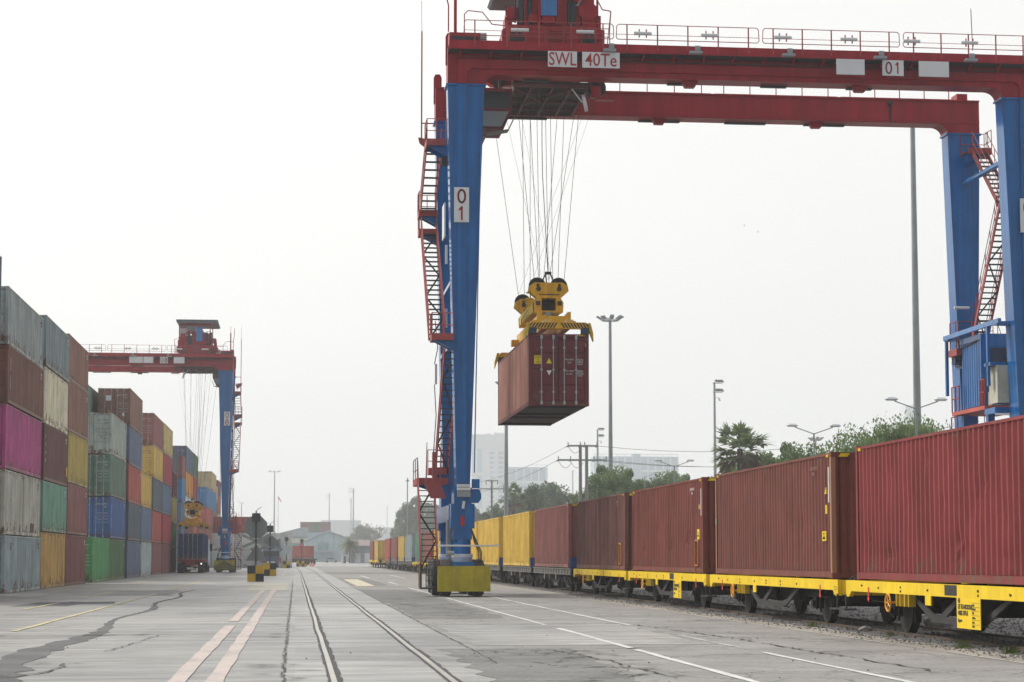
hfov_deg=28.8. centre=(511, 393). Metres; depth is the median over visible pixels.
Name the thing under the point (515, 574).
flat wagon
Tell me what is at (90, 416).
door
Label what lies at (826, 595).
flat wagon
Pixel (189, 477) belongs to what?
shipping container
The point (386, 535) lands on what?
building
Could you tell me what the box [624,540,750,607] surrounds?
flat wagon
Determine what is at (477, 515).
leafy tree
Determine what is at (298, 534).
warehouse
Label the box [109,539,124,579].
shipping container
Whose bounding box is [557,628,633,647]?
lane marking
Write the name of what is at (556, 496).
leafy tree
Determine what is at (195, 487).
shipping container
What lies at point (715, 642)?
lane marking
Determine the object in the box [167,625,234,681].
lane marking
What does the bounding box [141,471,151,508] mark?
shipping container
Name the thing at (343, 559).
guard booth
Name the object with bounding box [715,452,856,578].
shipping container
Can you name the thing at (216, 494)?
shipping container
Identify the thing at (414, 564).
flat wagon
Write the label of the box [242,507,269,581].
railway sign post
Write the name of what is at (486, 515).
leafy tree
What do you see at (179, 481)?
door
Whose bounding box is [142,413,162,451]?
shipping container
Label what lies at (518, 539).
shipping container
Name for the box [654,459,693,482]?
street lamp
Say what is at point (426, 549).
shipping container
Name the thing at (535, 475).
window
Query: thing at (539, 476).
building
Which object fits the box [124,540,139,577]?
shipping container
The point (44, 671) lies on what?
pavement crack
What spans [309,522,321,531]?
shipping container
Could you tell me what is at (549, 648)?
pavement crack
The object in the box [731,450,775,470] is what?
leafy tree
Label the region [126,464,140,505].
shipping container
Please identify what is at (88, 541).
door
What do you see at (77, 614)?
lane marking
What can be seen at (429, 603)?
asphalt patch
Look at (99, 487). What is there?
door
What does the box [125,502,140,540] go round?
shipping container
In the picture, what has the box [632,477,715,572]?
shipping container
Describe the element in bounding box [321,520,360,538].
building
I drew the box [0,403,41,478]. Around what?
shipping container
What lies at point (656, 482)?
leafy tree
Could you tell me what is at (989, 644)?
railway track
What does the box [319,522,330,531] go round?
shipping container
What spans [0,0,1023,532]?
sky
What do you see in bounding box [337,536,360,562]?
palm tree
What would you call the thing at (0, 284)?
shipping container
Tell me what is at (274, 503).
floodlight mast
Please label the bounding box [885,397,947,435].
street lamp
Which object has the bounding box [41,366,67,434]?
shipping container
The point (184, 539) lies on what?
door
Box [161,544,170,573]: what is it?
shipping container
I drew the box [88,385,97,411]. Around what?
shipping container
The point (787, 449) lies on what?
leafy tree
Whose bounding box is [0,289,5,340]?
door
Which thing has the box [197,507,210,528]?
shipping container
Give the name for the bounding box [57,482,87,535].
shipping container
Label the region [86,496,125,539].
shipping container
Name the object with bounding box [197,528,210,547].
shipping container
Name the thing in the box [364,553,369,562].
door
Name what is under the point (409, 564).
flat wagon
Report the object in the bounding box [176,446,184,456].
door
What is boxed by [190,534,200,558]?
door
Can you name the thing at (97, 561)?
shipping container
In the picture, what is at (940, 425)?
pepper tree
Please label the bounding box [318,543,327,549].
window
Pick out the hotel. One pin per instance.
(642, 471)
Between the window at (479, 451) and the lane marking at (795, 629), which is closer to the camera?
the lane marking at (795, 629)
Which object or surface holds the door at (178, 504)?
in the shipping container at (180, 512)
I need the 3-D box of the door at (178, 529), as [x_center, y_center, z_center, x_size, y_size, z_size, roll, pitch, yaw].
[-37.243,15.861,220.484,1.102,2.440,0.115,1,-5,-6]
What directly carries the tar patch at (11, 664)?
on the yard ground
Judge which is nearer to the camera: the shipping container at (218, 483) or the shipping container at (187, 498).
the shipping container at (187, 498)
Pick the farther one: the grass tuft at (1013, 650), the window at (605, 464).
the window at (605, 464)
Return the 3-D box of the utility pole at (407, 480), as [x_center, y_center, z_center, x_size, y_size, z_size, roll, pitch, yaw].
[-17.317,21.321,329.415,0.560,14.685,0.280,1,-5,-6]
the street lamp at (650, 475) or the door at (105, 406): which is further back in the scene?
the street lamp at (650, 475)
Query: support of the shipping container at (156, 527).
on the shipping container at (156, 555)
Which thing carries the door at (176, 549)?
in the shipping container at (177, 559)
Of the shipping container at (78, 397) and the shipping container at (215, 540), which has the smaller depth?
the shipping container at (78, 397)
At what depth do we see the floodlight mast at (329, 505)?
1094.05 m
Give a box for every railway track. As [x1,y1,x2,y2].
[294,567,462,681]
[371,566,1023,649]
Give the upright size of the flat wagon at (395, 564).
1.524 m
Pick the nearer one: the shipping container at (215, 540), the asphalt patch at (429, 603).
the asphalt patch at (429, 603)
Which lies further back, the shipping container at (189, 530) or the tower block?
the tower block
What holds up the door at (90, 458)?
in the shipping container at (106, 476)
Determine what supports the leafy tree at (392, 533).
on the yard ground
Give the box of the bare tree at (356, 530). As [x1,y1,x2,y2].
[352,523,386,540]
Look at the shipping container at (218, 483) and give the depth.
324.71 m
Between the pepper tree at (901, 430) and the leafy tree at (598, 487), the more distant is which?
the leafy tree at (598, 487)
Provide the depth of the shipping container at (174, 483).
206.99 m
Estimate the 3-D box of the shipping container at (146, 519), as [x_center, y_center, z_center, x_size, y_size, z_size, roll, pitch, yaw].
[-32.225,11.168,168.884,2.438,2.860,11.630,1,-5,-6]
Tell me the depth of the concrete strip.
37.26 m
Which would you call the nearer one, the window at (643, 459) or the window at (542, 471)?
the window at (643, 459)
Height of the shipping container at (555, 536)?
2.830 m
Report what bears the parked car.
on the yard ground
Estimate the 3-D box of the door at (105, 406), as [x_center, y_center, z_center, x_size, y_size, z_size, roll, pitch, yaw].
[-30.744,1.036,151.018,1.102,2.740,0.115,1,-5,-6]
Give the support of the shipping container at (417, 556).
on the flat wagon at (414, 564)
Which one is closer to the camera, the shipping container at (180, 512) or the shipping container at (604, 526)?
the shipping container at (604, 526)
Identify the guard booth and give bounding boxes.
[341,554,345,562]
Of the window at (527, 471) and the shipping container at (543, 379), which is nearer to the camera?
the shipping container at (543, 379)
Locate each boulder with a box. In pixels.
[858,626,872,631]
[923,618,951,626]
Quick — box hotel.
[590,454,678,484]
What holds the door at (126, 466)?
in the shipping container at (133, 485)
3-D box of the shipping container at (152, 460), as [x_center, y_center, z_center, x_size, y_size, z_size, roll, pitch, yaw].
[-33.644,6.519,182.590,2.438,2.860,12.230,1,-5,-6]
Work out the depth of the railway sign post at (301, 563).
327.25 m
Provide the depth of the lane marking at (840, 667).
28.43 m
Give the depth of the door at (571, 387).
79.79 m
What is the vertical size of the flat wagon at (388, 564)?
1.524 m
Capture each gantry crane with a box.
[86,319,242,571]
[413,0,1023,595]
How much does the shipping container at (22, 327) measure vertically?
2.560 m
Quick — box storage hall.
[308,532,321,538]
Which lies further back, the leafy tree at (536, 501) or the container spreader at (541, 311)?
the leafy tree at (536, 501)
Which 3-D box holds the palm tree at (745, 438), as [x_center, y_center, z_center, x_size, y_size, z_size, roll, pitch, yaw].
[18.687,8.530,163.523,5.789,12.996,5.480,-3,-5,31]
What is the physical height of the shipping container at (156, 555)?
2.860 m
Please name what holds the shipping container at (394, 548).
on the flat wagon at (395, 564)
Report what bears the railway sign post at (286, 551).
on the yard ground
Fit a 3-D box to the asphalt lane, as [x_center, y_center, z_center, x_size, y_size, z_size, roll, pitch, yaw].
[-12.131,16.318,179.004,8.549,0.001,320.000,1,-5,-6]
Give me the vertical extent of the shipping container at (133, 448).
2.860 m
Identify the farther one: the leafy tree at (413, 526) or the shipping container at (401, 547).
the leafy tree at (413, 526)
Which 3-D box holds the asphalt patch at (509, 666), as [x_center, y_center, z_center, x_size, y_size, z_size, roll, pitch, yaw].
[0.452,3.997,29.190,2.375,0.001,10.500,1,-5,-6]
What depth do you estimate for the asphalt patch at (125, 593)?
87.17 m
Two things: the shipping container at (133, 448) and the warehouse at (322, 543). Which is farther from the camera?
the warehouse at (322, 543)
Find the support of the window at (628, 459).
in the hotel
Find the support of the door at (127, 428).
in the shipping container at (133, 448)
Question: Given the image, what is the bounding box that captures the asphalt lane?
[314,566,1023,681]
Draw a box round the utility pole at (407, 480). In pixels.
[406,478,408,534]
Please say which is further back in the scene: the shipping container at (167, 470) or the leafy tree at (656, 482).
the leafy tree at (656, 482)
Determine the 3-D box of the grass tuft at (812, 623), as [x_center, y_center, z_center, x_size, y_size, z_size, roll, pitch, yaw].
[6.914,5.260,45.735,0.358,0.170,0.630,1,-5,-6]
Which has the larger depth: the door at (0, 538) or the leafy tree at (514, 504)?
the leafy tree at (514, 504)
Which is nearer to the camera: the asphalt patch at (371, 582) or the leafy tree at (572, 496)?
the asphalt patch at (371, 582)
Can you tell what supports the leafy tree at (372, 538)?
on the yard ground
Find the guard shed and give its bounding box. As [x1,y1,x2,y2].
[350,540,370,562]
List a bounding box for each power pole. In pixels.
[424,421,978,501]
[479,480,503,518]
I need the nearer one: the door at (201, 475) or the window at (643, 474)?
the door at (201, 475)
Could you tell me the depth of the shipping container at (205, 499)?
281.82 m
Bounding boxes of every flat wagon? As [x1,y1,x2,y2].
[369,560,385,566]
[373,560,391,567]
[385,557,404,568]
[391,557,412,569]
[398,557,417,570]
[404,557,423,571]
[412,561,425,572]
[484,557,530,582]
[503,558,567,586]
[533,558,611,591]
[570,543,670,598]
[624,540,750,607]
[704,572,896,623]
[837,575,1023,633]
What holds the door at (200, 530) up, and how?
in the shipping container at (203, 531)
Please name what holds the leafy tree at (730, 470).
on the yard ground
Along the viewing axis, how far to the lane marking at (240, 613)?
63.99 m
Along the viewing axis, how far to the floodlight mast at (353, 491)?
995.53 m
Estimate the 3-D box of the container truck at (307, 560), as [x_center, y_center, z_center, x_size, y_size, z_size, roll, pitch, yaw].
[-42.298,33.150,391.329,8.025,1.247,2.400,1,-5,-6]
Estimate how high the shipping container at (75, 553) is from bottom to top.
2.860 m
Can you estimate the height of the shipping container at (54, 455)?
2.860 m
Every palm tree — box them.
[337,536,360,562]
[709,421,775,473]
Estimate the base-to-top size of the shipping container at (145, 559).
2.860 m
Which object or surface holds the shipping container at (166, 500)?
on the shipping container at (166, 525)
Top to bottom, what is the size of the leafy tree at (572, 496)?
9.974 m
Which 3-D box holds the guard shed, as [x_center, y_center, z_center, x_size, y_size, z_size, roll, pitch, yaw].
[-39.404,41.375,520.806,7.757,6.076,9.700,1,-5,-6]
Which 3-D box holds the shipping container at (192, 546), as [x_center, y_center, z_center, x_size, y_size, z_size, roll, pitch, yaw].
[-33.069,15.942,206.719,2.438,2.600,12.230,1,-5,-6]
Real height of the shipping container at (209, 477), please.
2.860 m
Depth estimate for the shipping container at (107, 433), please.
136.68 m
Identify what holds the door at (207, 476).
in the shipping container at (209, 477)
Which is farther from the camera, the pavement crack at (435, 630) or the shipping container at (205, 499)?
the shipping container at (205, 499)
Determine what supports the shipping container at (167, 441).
on the shipping container at (167, 470)
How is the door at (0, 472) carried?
in the shipping container at (19, 504)
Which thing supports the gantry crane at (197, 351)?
on the yard ground
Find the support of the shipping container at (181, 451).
on the shipping container at (189, 477)
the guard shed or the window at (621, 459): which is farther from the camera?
the window at (621, 459)
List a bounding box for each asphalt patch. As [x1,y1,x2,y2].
[41,590,181,595]
[247,583,288,590]
[339,578,384,585]
[360,590,502,617]
[443,649,639,681]
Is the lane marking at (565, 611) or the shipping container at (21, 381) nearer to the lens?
the lane marking at (565, 611)
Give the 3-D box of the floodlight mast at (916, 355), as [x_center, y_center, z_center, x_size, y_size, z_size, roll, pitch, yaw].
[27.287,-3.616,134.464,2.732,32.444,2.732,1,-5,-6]
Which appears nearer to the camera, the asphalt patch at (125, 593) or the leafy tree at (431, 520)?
the asphalt patch at (125, 593)
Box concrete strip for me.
[284,566,497,681]
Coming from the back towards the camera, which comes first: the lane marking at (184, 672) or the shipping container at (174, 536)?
the shipping container at (174, 536)
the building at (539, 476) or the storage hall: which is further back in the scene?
the building at (539, 476)
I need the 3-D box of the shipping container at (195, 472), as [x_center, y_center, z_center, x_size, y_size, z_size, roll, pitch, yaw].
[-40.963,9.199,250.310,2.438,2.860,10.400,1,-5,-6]
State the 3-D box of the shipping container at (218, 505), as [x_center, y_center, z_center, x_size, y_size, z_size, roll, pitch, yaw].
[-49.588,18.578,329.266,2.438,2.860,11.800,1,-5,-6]
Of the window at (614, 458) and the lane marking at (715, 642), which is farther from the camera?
the window at (614, 458)
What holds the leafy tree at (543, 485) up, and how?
on the yard ground
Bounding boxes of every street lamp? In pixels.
[329,533,338,562]
[644,471,660,488]
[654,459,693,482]
[786,424,840,455]
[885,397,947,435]
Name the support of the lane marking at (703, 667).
on the asphalt lane
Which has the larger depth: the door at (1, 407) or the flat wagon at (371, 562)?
the flat wagon at (371, 562)
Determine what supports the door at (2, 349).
in the shipping container at (21, 381)
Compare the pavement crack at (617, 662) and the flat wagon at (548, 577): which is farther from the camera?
the flat wagon at (548, 577)
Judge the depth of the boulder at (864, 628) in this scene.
42.01 m
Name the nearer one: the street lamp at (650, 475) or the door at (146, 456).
the door at (146, 456)
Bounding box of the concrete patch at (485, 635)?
[436,624,712,645]
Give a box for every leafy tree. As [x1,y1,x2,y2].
[350,525,378,540]
[389,518,404,537]
[395,495,433,536]
[417,502,438,530]
[475,505,484,521]
[478,503,501,520]
[494,481,529,514]
[509,482,548,514]
[538,481,550,493]
[542,481,575,506]
[563,494,576,504]
[571,464,628,503]
[604,468,645,496]
[643,469,683,488]
[663,473,690,481]
[708,466,736,476]
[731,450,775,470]
[759,440,823,465]
[783,454,805,461]
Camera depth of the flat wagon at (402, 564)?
223.90 m
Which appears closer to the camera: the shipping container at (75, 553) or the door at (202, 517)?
the shipping container at (75, 553)
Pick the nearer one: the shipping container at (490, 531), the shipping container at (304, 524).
the shipping container at (490, 531)
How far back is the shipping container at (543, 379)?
79.85 m
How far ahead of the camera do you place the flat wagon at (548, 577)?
91.27 m
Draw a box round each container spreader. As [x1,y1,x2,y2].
[177,498,209,531]
[494,272,593,368]
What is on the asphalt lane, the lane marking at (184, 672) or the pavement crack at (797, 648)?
the pavement crack at (797, 648)
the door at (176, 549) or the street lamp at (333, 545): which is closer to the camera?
the door at (176, 549)
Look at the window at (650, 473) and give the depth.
1925.51 m
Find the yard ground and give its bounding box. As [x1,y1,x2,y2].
[0,562,470,681]
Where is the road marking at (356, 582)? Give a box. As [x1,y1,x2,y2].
[344,579,373,585]
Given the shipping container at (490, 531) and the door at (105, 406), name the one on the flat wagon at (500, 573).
the shipping container at (490, 531)
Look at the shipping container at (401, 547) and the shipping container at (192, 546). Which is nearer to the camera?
the shipping container at (192, 546)
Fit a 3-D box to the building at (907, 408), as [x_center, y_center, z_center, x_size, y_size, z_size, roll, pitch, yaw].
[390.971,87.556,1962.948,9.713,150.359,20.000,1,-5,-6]
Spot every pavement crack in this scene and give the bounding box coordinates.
[5,663,64,677]
[252,582,305,681]
[346,583,496,662]
[506,646,709,648]
[547,649,678,677]
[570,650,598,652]
[633,624,939,671]
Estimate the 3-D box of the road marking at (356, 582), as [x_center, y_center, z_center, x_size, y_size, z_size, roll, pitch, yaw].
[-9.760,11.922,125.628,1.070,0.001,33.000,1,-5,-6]
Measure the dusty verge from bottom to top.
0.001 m
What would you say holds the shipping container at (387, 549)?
on the flat wagon at (388, 564)
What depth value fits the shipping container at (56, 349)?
104.57 m
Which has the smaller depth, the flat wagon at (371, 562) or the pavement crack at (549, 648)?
the pavement crack at (549, 648)
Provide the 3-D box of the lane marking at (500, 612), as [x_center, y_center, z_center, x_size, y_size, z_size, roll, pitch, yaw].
[-0.893,6.709,62.227,0.140,0.001,31.400,1,-5,-6]
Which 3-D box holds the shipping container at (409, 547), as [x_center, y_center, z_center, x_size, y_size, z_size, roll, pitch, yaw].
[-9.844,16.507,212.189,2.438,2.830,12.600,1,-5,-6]
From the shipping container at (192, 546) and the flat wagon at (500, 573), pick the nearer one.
the flat wagon at (500, 573)
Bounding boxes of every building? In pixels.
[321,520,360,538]
[365,527,393,540]
[508,465,547,498]
[900,405,913,424]
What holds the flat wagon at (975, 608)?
on the railway track at (989, 644)
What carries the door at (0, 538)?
in the shipping container at (19, 563)
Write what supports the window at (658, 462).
in the hotel
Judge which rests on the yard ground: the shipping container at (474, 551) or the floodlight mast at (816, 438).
the floodlight mast at (816, 438)
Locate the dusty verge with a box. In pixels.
[368,567,1023,662]
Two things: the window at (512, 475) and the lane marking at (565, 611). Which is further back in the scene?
the window at (512, 475)
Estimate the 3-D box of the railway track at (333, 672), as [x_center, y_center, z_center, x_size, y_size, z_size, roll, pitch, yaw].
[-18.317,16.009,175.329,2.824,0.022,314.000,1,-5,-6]
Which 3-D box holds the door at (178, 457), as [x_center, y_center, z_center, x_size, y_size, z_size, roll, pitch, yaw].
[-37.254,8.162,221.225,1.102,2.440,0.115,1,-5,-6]
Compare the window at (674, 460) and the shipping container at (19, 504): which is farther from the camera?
the window at (674, 460)
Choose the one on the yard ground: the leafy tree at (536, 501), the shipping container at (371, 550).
the leafy tree at (536, 501)
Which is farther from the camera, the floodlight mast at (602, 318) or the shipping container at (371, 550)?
the shipping container at (371, 550)
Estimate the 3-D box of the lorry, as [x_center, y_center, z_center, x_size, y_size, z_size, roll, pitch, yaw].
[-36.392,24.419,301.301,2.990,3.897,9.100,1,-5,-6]
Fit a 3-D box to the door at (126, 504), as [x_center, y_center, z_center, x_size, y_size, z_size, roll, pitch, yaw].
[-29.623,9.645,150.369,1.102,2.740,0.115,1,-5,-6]
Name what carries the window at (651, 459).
in the hotel
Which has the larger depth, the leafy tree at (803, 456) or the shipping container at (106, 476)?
the leafy tree at (803, 456)
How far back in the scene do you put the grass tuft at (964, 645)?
35.00 m
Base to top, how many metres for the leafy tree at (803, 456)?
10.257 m
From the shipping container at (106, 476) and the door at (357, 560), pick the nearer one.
the shipping container at (106, 476)
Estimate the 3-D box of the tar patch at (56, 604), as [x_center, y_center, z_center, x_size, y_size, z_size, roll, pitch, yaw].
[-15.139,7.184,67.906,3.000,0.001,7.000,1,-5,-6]
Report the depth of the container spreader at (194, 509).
204.14 m
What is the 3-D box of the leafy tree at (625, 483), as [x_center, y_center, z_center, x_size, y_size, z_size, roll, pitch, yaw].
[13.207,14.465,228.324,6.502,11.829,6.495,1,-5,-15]
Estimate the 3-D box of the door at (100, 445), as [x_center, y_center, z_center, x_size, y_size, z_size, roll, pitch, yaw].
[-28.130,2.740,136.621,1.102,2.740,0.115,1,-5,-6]
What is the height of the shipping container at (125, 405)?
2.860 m
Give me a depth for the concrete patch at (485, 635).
40.48 m
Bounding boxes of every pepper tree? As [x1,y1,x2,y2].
[815,410,940,454]
[840,430,890,451]
[919,419,953,430]
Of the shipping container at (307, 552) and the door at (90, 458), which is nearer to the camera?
the door at (90, 458)
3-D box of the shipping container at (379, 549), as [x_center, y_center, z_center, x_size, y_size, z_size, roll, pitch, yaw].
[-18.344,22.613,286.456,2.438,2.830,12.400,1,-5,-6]
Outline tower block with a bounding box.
[470,432,503,512]
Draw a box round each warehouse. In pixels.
[281,527,307,545]
[303,530,352,561]
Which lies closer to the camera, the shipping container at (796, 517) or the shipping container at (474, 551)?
the shipping container at (796, 517)
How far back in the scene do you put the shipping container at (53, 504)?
103.85 m
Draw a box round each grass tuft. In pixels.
[805,619,820,625]
[952,639,976,647]
[1000,644,1022,653]
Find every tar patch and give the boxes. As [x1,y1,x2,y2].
[0,590,192,681]
[9,602,114,606]
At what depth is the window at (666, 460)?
1927.87 m
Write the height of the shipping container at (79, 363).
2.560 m
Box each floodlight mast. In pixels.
[269,470,280,532]
[324,493,329,521]
[349,488,354,532]
[495,381,508,515]
[596,314,623,469]
[596,427,604,476]
[713,379,723,476]
[808,437,823,453]
[910,128,920,427]
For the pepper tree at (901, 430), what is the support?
on the yard ground
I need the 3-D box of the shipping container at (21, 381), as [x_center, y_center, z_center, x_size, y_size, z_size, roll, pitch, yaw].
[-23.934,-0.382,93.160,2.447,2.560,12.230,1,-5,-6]
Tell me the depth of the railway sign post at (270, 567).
168.75 m
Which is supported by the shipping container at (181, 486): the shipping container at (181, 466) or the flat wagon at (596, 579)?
the shipping container at (181, 466)
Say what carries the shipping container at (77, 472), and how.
on the shipping container at (76, 518)
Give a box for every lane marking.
[13,594,153,630]
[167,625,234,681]
[205,586,278,681]
[229,586,268,620]
[402,572,1022,662]
[447,598,546,624]
[488,596,629,624]
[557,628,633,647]
[632,649,758,681]
[685,636,742,647]
[763,652,912,681]
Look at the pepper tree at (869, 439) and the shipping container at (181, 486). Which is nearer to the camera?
the pepper tree at (869, 439)
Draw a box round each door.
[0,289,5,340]
[0,347,4,398]
[0,406,2,464]
[0,472,1,525]
[0,538,1,590]
[85,539,90,579]
[86,455,93,494]
[87,497,92,536]
[88,413,93,452]
[93,455,108,494]
[93,497,108,536]
[94,413,109,452]
[100,389,113,413]
[114,389,128,423]
[125,504,126,537]
[126,428,127,461]
[126,466,126,499]
[142,413,151,443]
[142,446,151,475]
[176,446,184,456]
[176,503,179,522]
[176,549,179,570]
[177,456,180,476]
[177,480,180,500]
[177,527,179,546]
[180,534,189,558]
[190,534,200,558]
[198,472,203,486]
[198,488,205,505]
[198,508,204,523]
[198,528,204,533]
[204,472,210,488]
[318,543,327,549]
[355,553,360,562]
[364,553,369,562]
[501,519,502,556]
[532,335,557,403]
[532,514,534,557]
[559,335,584,403]
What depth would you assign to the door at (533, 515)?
102.10 m
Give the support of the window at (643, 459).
in the hotel
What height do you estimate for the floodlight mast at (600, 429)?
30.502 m
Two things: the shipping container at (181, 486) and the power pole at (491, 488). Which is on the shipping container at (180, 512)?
the shipping container at (181, 486)
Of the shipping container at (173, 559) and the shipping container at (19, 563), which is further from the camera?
the shipping container at (173, 559)
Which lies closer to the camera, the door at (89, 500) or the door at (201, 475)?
the door at (89, 500)
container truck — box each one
[177,539,211,572]
[292,559,316,564]
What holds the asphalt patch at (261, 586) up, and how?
on the yard ground
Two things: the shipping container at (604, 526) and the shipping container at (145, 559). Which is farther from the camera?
the shipping container at (145, 559)
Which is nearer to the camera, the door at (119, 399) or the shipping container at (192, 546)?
the door at (119, 399)
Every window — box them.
[477,449,481,471]
[477,476,481,507]
[510,469,515,479]
[518,469,522,479]
[525,469,530,479]
[533,469,537,479]
[540,469,545,480]
[603,457,607,468]
[613,457,616,469]
[618,457,623,469]
[626,457,631,469]
[641,457,646,469]
[641,472,646,480]
[649,457,654,469]
[649,472,654,483]
[657,457,661,469]
[664,458,669,469]
[672,458,677,469]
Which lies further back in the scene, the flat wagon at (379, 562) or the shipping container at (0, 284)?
the flat wagon at (379, 562)
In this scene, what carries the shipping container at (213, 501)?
on the shipping container at (213, 514)
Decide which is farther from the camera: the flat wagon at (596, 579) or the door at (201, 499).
the door at (201, 499)
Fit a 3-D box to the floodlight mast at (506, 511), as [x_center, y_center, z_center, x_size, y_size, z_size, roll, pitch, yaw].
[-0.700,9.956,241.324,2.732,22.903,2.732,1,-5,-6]
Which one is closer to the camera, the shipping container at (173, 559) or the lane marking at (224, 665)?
the lane marking at (224, 665)
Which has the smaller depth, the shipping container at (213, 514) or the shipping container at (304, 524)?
the shipping container at (213, 514)
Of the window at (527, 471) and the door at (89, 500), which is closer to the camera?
the door at (89, 500)
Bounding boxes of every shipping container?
[0,256,1,323]
[0,286,43,369]
[0,344,43,420]
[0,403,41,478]
[0,469,40,536]
[0,535,40,593]
[36,532,64,588]
[40,315,69,382]
[40,480,66,533]
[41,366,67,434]
[41,423,67,486]
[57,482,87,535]
[64,534,85,585]
[67,333,88,393]
[67,379,88,440]
[67,431,87,487]
[85,537,109,582]
[86,454,125,500]
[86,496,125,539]
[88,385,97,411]
[88,412,126,461]
[98,388,142,434]
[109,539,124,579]
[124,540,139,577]
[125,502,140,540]
[126,426,141,470]
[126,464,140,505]
[139,541,151,576]
[140,506,151,541]
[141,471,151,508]
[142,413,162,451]
[142,445,162,481]
[149,510,161,542]
[151,477,162,512]
[151,543,161,574]
[159,513,171,543]
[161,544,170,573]
[162,453,171,487]
[162,483,171,515]
[163,422,172,458]
[171,497,176,522]
[171,522,176,547]
[171,548,175,572]
[172,448,176,473]
[172,472,177,498]
[173,446,193,475]
[176,502,184,525]
[176,548,182,570]
[177,455,185,479]
[177,478,185,502]
[177,525,184,547]
[178,534,207,558]
[185,471,192,497]
[185,496,192,517]
[185,527,192,533]
[193,454,197,478]
[193,476,197,500]
[197,487,211,509]
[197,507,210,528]
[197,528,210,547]
[198,471,216,493]
[211,492,215,511]
[211,510,215,529]
[211,533,291,549]
[211,550,291,567]
[213,517,249,532]
[216,480,219,496]
[216,486,217,502]
[218,496,219,514]
[292,546,313,558]
[300,522,312,531]
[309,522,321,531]
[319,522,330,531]
[370,541,373,559]
[374,540,384,559]
[385,538,390,560]
[391,537,397,560]
[398,536,404,560]
[405,534,414,561]
[415,533,422,561]
[423,530,433,561]
[434,530,439,558]
[471,521,477,558]
[478,517,502,564]
[498,333,588,425]
[503,511,534,565]
[535,503,576,567]
[577,492,632,569]
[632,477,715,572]
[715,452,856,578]
[855,415,1023,584]
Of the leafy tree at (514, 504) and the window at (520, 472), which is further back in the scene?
the window at (520, 472)
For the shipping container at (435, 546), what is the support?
on the flat wagon
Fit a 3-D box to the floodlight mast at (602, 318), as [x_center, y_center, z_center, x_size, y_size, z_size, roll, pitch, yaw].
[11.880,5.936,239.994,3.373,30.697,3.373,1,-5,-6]
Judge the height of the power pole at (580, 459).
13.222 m
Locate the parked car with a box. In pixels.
[324,558,338,562]
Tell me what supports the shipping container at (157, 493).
on the shipping container at (156, 527)
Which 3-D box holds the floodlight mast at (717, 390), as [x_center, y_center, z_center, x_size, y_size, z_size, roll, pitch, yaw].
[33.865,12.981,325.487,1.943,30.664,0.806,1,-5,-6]
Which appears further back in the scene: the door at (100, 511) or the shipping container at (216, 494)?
the shipping container at (216, 494)
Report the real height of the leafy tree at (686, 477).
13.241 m
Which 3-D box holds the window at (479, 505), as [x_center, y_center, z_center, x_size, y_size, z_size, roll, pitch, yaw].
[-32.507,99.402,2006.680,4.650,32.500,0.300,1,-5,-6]
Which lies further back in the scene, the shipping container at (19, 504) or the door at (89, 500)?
the door at (89, 500)
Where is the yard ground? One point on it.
(188, 625)
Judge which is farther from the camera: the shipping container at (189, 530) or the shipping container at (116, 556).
the shipping container at (189, 530)
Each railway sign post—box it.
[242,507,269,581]
[260,521,281,575]
[283,535,289,567]
[296,539,306,566]
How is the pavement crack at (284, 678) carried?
on the yard ground
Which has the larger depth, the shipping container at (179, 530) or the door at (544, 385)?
the shipping container at (179, 530)
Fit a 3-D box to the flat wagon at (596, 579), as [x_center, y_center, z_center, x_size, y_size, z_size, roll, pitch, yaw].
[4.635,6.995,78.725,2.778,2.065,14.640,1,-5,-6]
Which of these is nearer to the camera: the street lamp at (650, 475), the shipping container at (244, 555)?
the street lamp at (650, 475)
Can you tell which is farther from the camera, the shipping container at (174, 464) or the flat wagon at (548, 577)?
the shipping container at (174, 464)
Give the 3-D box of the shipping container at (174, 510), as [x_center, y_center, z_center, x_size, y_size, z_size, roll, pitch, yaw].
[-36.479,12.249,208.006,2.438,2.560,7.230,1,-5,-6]
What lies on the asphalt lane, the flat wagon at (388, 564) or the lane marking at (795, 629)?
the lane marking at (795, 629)
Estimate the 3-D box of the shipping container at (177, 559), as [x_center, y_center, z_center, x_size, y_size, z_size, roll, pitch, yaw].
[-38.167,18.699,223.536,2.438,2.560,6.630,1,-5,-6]
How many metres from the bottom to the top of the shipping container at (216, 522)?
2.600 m
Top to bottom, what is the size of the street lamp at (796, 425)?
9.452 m
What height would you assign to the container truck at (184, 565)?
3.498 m
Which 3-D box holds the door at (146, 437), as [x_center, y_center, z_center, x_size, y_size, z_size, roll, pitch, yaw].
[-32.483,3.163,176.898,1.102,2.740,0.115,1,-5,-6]
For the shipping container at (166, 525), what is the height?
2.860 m
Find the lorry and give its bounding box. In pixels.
[261,542,280,567]
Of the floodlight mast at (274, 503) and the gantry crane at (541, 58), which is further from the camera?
the floodlight mast at (274, 503)
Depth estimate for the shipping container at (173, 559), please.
207.11 m
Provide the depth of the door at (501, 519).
117.51 m
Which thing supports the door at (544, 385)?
in the shipping container at (543, 379)
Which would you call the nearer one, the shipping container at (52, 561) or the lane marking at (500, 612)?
the lane marking at (500, 612)
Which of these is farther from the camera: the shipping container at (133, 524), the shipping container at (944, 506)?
the shipping container at (133, 524)

